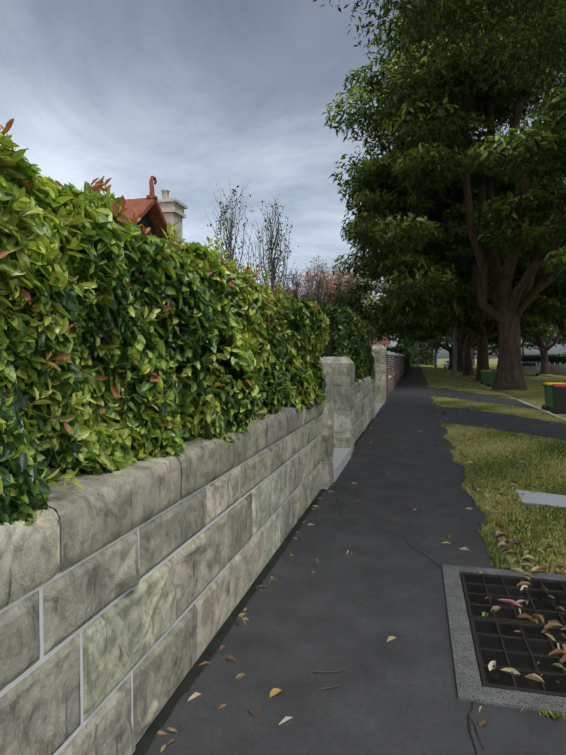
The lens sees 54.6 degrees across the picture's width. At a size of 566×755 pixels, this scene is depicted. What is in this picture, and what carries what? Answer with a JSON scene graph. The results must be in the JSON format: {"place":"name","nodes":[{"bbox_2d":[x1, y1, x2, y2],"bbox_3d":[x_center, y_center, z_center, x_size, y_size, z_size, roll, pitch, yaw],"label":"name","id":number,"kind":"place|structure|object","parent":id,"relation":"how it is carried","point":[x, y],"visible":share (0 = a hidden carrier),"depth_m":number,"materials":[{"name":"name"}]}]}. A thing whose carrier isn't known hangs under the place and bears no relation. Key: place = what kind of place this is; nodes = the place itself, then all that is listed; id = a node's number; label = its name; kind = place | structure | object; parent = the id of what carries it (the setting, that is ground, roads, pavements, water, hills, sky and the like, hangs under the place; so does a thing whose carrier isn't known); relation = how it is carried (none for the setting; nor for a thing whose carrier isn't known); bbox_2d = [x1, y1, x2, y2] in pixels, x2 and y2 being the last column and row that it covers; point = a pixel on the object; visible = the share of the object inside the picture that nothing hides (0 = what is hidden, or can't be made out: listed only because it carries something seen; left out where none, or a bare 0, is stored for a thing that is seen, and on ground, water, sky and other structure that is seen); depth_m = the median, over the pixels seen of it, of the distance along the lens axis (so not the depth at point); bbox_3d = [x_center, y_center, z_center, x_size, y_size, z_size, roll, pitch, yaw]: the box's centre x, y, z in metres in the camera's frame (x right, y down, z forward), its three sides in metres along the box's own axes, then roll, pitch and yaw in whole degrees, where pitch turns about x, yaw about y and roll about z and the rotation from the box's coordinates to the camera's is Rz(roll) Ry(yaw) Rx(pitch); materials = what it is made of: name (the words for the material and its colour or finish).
{"place":"outdoors","nodes":[
{"label":"outdoors","id":0,"kind":"place"},
{"bbox_2d":[207,183,257,270],"bbox_3d":[-0.951,-1.198,10.012,0.932,4.678,1.068,1,2,14],"label":"young tree","id":1,"kind":"object","parent":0,"point":[230,231],"depth_m":9.89,"materials":[{"name":"plant"}]},
{"bbox_2d":[132,402,385,754],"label":"dirt strip","id":2,"kind":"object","parent":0,"point":[144,742],"depth_m":2.85,"materials":[{"name":"black soil"}]},
{"bbox_2d":[243,193,298,297],"bbox_3d":[-0.257,-1.370,11.658,1.172,4.901,1.127,1,2,14],"label":"young tree","id":3,"kind":"object","parent":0,"point":[276,248],"depth_m":11.60,"materials":[{"name":"brown plant"}]},
{"bbox_2d":[253,236,291,294],"bbox_3d":[-0.200,-1.234,13.532,1.014,4.494,1.132,1,2,14],"label":"young tree","id":4,"kind":"object","parent":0,"point":[273,267],"depth_m":13.40,"materials":[{"name":"plant"}]},
{"bbox_2d":[0,0,565,358],"label":"sky","id":5,"kind":"structure","parent":0,"point":[194,96],"materials":[{"name":"grey"}]},
{"bbox_2d":[300,264,325,303],"bbox_3d":[1.010,-1.657,19.061,1.033,4.933,0.906,1,2,14],"label":"young tree","id":6,"kind":"object","parent":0,"point":[308,280],"depth_m":18.91,"materials":[{"name":"plant"}]},
{"bbox_2d":[145,365,565,754],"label":"footpath","id":7,"kind":"structure","parent":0,"point":[340,608],"depth_m":2.98,"materials":[{"name":"grey asphalt"}]},
{"bbox_2d":[0,354,385,754],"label":"wall mortar","id":8,"kind":"object","parent":7,"relation":"on","point":[7,688],"visible":0.06,"depth_m":1.97,"materials":[{"name":"grey concrete"}]},
{"bbox_2d":[31,199,333,473],"bbox_3d":[-0.644,-0.196,5.019,1.469,1.240,17.500,1,2,14],"label":"hedge","id":9,"kind":"object","parent":8,"relation":"on","point":[328,349],"depth_m":8.93,"materials":[{"name":"plant"}]},
{"bbox_2d":[0,118,329,524],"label":"hedge leaves","id":10,"kind":"object","parent":9,"relation":"on","point":[44,304],"visible":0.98,"depth_m":2.18,"materials":[{"name":"green plant"}]},
{"bbox_2d":[296,298,375,383],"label":"hedge leaves","id":11,"kind":"object","parent":9,"relation":"on","point":[349,333],"visible":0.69,"depth_m":9.59,"materials":[{"name":"green plant"}]},
{"bbox_2d":[347,307,371,366],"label":"hedge shoots","id":12,"kind":"object","parent":11,"relation":"on","point":[358,320],"visible":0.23,"depth_m":9.88,"materials":[{"name":"plant"}]},
{"bbox_2d":[0,345,386,754],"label":"sandstone wall","id":13,"kind":"structure","parent":7,"relation":"on","point":[40,709],"depth_m":2.15,"materials":[{"name":"grey stone"}]},
{"bbox_2d":[333,448,350,481],"bbox_3d":[0.575,1.164,7.521,0.520,0.140,1.720,1,2,14],"label":"gate step","id":14,"kind":"object","parent":7,"relation":"on","point":[341,457],"visible":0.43,"depth_m":7.53,"materials":[{"name":"grey concrete"}]},
{"bbox_2d":[154,386,565,752],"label":"fallen leaves","id":15,"kind":"object","parent":7,"relation":"on","point":[552,624],"depth_m":3.55,"materials":[{"name":"brown plant"}]},
{"bbox_2d":[375,403,383,414],"bbox_3d":[1.349,0.930,16.325,3.020,0.062,4.280,1,2,14],"label":"drive threshold","id":16,"kind":"object","parent":7,"relation":"on","point":[378,406],"depth_m":16.72,"materials":[{"name":"grey concrete"}]},
{"bbox_2d":[386,354,403,396],"bbox_3d":[6.992,-0.524,34.028,0.440,1.670,27.470,1,2,14],"label":"brick fence","id":17,"kind":"object","parent":7,"relation":"on","point":[394,363],"visible":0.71,"depth_m":25.35,"materials":[{"name":"red brick"}]},
{"bbox_2d":[386,351,404,377],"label":"brick fence caps","id":18,"kind":"object","parent":17,"relation":"on","point":[391,353],"visible":0.31,"depth_m":25.10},
{"bbox_2d":[386,346,411,373],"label":"hedge","id":19,"kind":"object","parent":7,"relation":"on","point":[407,357],"depth_m":50.83,"materials":[{"name":"green plant"}]},
{"bbox_2d":[309,435,521,754],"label":"asphalt cracks","id":20,"kind":"object","parent":7,"relation":"on","point":[468,717],"visible":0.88,"depth_m":4.16,"materials":[{"name":"black asphalt"}]},
{"bbox_2d":[442,564,565,714],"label":"concrete drain surround","id":21,"kind":"object","parent":7,"relation":"on","point":[470,688],"visible":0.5,"depth_m":2.72,"materials":[{"name":"grey concrete"}]},
{"bbox_2d":[460,572,565,696],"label":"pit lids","id":22,"kind":"object","parent":21,"relation":"in","point":[503,644],"visible":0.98,"depth_m":3.01,"materials":[{"name":"black metal"}]},
{"bbox_2d":[326,270,386,327],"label":"tree","id":23,"kind":"object","parent":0,"point":[358,292],"depth_m":61.98,"materials":[{"name":"plant"}]},
{"bbox_2d":[369,335,391,347],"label":"flowering shrub","id":24,"kind":"object","parent":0,"point":[387,343],"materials":[{"name":"pink plant"}]},
{"bbox_2d":[375,321,400,346],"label":"flowering shrub","id":25,"kind":"object","parent":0,"point":[386,333],"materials":[{"name":"plant"}]},
{"bbox_2d":[270,541,522,696],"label":"fallen leaves","id":26,"kind":"object","parent":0,"point":[274,691],"visible":0.88,"depth_m":3.32,"materials":[{"name":"brown plant"}]},
{"bbox_2d":[410,351,434,365],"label":"hedge","id":27,"kind":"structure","parent":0,"point":[430,354],"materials":[{"name":"green plant"}]},
{"bbox_2d":[313,0,565,102],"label":"tree","id":28,"kind":"object","parent":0,"point":[542,13],"depth_m":11.23,"materials":[{"name":"green plant"}]},
{"bbox_2d":[321,0,565,389],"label":"tree","id":29,"kind":"object","parent":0,"point":[415,96],"depth_m":27.79,"materials":[{"name":"green plant"}]},
{"bbox_2d":[357,261,565,375],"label":"tree","id":30,"kind":"object","parent":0,"point":[466,348],"depth_m":51.95,"materials":[{"name":"green plant"}]},
{"bbox_2d":[430,387,541,410],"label":"driveway","id":31,"kind":"structure","parent":0,"point":[462,395],"depth_m":22.00,"materials":[{"name":"grey asphalt"}]},
{"bbox_2d":[437,359,565,418],"bbox_3d":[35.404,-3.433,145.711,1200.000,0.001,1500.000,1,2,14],"label":"road","id":32,"kind":"structure","parent":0,"point":[534,383],"depth_m":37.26,"materials":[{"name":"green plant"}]},
{"bbox_2d":[124,197,169,239],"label":"roof","id":33,"kind":"structure","parent":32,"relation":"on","point":[153,218],"depth_m":13.73,"materials":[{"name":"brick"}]},
{"bbox_2d":[146,176,157,200],"bbox_3d":[-3.228,-4.708,13.636,0.200,0.628,0.335,1,2,14],"label":"roof finial","id":34,"kind":"object","parent":33,"relation":"on","point":[151,195],"visible":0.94,"depth_m":13.52,"materials":[{"name":"ceramic"}]},
{"bbox_2d":[158,198,187,244],"bbox_3d":[-3.354,-3.549,15.699,1.000,2.960,0.840,1,2,14],"label":"chimney","id":35,"kind":"object","parent":33,"relation":"on","point":[172,209],"visible":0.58,"depth_m":15.33,"materials":[{"name":"beige"}]},
{"bbox_2d":[161,190,169,198],"bbox_3d":[-3.354,-5.173,15.640,0.247,0.290,0.260,1,2,14],"label":"chimney pot","id":36,"kind":"object","parent":35,"relation":"on","point":[165,194],"visible":0.75,"depth_m":15.56,"materials":[{"name":"beige ceramic"}]},
{"bbox_2d":[274,289,295,296],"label":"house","id":37,"kind":"structure","parent":32,"relation":"on","point":[285,292],"depth_m":33.35,"materials":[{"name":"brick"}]},
{"bbox_2d":[282,263,313,299],"bbox_3d":[0.397,-1.189,15.291,0.888,4.273,0.966,1,2,14],"label":"young tree","id":38,"kind":"object","parent":32,"relation":"on","point":[294,287],"depth_m":15.15,"materials":[{"name":"brown plant"}]},
{"bbox_2d":[304,256,330,305],"bbox_3d":[1.046,-1.536,17.079,1.110,4.837,1.091,1,2,14],"label":"young tree","id":39,"kind":"object","parent":32,"relation":"on","point":[317,296],"depth_m":17.00,"materials":[{"name":"plant"}]},
{"bbox_2d":[286,263,365,308],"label":"pink tree","id":40,"kind":"object","parent":32,"relation":"on","point":[329,282],"depth_m":40.50,"materials":[{"name":"pink plant"}]},
{"bbox_2d":[298,276,377,320],"bbox_3d":[3.707,-3.654,40.318,6.419,7.364,5.623,1,2,14],"label":"garden tree","id":41,"kind":"object","parent":32,"relation":"on","point":[350,304],"depth_m":39.09,"materials":[{"name":"plant"}]},
{"bbox_2d":[329,287,378,331],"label":"garden tree","id":42,"kind":"object","parent":32,"relation":"on","point":[351,310],"visible":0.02,"depth_m":82.07,"materials":[{"name":"plant"}]},
{"bbox_2d":[397,335,442,353],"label":"tree","id":43,"kind":"object","parent":32,"relation":"on","point":[412,347],"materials":[{"name":"green plant"}]},
{"bbox_2d":[390,330,450,364],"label":"tree","id":44,"kind":"object","parent":32,"relation":"on","point":[406,344],"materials":[{"name":"green plant"}]},
{"bbox_2d":[422,349,439,363],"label":"blue house end","id":45,"kind":"structure","parent":32,"relation":"on","point":[438,355],"depth_m":150.44,"materials":[{"name":"blue"}]},
{"bbox_2d":[434,331,436,368],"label":"power pole","id":46,"kind":"object","parent":32,"relation":"on","point":[435,362],"visible":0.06,"depth_m":75.00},
{"bbox_2d":[378,282,498,368],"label":"tree","id":47,"kind":"object","parent":32,"relation":"on","point":[438,333],"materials":[{"name":"green plant"}]},
{"bbox_2d":[444,360,448,368],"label":"white car","id":48,"kind":"object","parent":32,"relation":"on","point":[446,363],"visible":0.46,"depth_m":90.70,"materials":[{"name":"white paint"}]},
{"bbox_2d":[331,158,565,380],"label":"tree","id":49,"kind":"object","parent":32,"relation":"on","point":[409,317],"depth_m":39.74,"materials":[{"name":"green plant"}]},
{"bbox_2d":[453,291,456,377],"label":"power pole","id":50,"kind":"object","parent":32,"relation":"on","point":[455,350],"visible":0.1,"depth_m":43.79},
{"bbox_2d":[383,284,527,371],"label":"tree","id":51,"kind":"object","parent":32,"relation":"on","point":[425,336],"depth_m":64.63,"materials":[{"name":"green plant"}]},
{"bbox_2d":[441,336,474,365],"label":"tree","id":52,"kind":"object","parent":32,"relation":"on","point":[473,362],"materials":[{"name":"plant"}]},
{"bbox_2d":[442,333,526,358],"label":"tree","id":53,"kind":"object","parent":32,"relation":"on","point":[493,349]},
{"bbox_2d":[480,370,490,383],"bbox_3d":[14.492,-0.014,39.188,0.795,1.028,0.590,1,2,14],"label":"green bin","id":54,"kind":"object","parent":32,"relation":"on","point":[483,377],"visible":0.75,"depth_m":38.97,"materials":[{"name":"green plastic"}]},
{"bbox_2d":[486,371,495,386],"bbox_3d":[13.498,0.128,35.316,0.795,1.028,0.590,1,2,14],"label":"green bin","id":55,"kind":"object","parent":32,"relation":"on","point":[491,376],"visible":0.75,"depth_m":35.11,"materials":[{"name":"green plastic"}]},
{"bbox_2d":[420,365,565,573],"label":"verge grass","id":56,"kind":"structure","parent":32,"relation":"on","point":[438,376],"depth_m":32.67,"materials":[{"name":"green plant"}]},
{"bbox_2d":[427,385,565,719],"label":"grass","id":57,"kind":"structure","parent":56,"relation":"on","point":[520,529],"depth_m":6.93,"materials":[{"name":"green plant"}]},
{"bbox_2d":[459,312,565,373],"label":"tree","id":58,"kind":"object","parent":32,"relation":"on","point":[544,349],"depth_m":58.61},
{"bbox_2d":[475,361,565,376],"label":"verge grass","id":59,"kind":"structure","parent":32,"relation":"on","point":[492,364],"depth_m":109.25,"materials":[{"name":"green plant"}]},
{"bbox_2d":[497,361,565,374],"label":"fence","id":60,"kind":"object","parent":59,"relation":"on","point":[554,368],"visible":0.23,"depth_m":59.14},
{"bbox_2d":[492,322,563,346],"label":"tree","id":61,"kind":"object","parent":32,"relation":"on","point":[545,335],"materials":[{"name":"green plant"}]},
{"bbox_2d":[522,362,539,375],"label":"silver car","id":62,"kind":"object","parent":32,"relation":"on","point":[531,367],"visible":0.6,"depth_m":55.94,"materials":[{"name":"grey paint"}]},
{"bbox_2d":[498,209,565,337],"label":"tree","id":63,"kind":"object","parent":32,"relation":"on","point":[554,294],"depth_m":39.46,"materials":[{"name":"green plant"}]},
{"bbox_2d":[521,326,565,354],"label":"tree","id":64,"kind":"object","parent":32,"relation":"on","point":[530,344],"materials":[{"name":"green plant"}]},
{"bbox_2d":[521,353,565,372],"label":"hedge","id":65,"kind":"object","parent":32,"relation":"on","point":[556,360],"depth_m":64.73,"materials":[{"name":"green plant"}]},
{"bbox_2d":[541,382,565,410],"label":"trash bin","id":66,"kind":"object","parent":32,"relation":"on","point":[548,404],"visible":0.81,"depth_m":19.67,"materials":[{"name":"green plastic"}]},
{"bbox_2d":[548,329,565,352],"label":"tree","id":67,"kind":"object","parent":32,"relation":"on","point":[563,345],"visible":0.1,"depth_m":119.56,"materials":[{"name":"green plant"}]},
{"bbox_2d":[549,384,565,413],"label":"trash bin","id":68,"kind":"object","parent":32,"relation":"on","point":[559,398],"visible":0.9,"depth_m":18.41,"materials":[{"name":"black plastic"}]},
{"bbox_2d":[438,406,565,439],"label":"driveway","id":69,"kind":"structure","parent":0,"point":[502,422],"depth_m":13.38,"materials":[{"name":"grey asphalt"}]},
{"bbox_2d":[516,490,565,507],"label":"concrete slab","id":70,"kind":"structure","parent":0,"point":[545,498],"depth_m":5.88,"materials":[{"name":"grey concrete"}]},
{"label":"road","id":71,"kind":"structure","parent":0,"visible":0},
{"bbox_2d":[438,361,565,419],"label":"kerbs","id":72,"kind":"structure","parent":71,"relation":"on","point":[521,400],"depth_m":23.56,"materials":[{"name":"grey concrete"}]}
]}

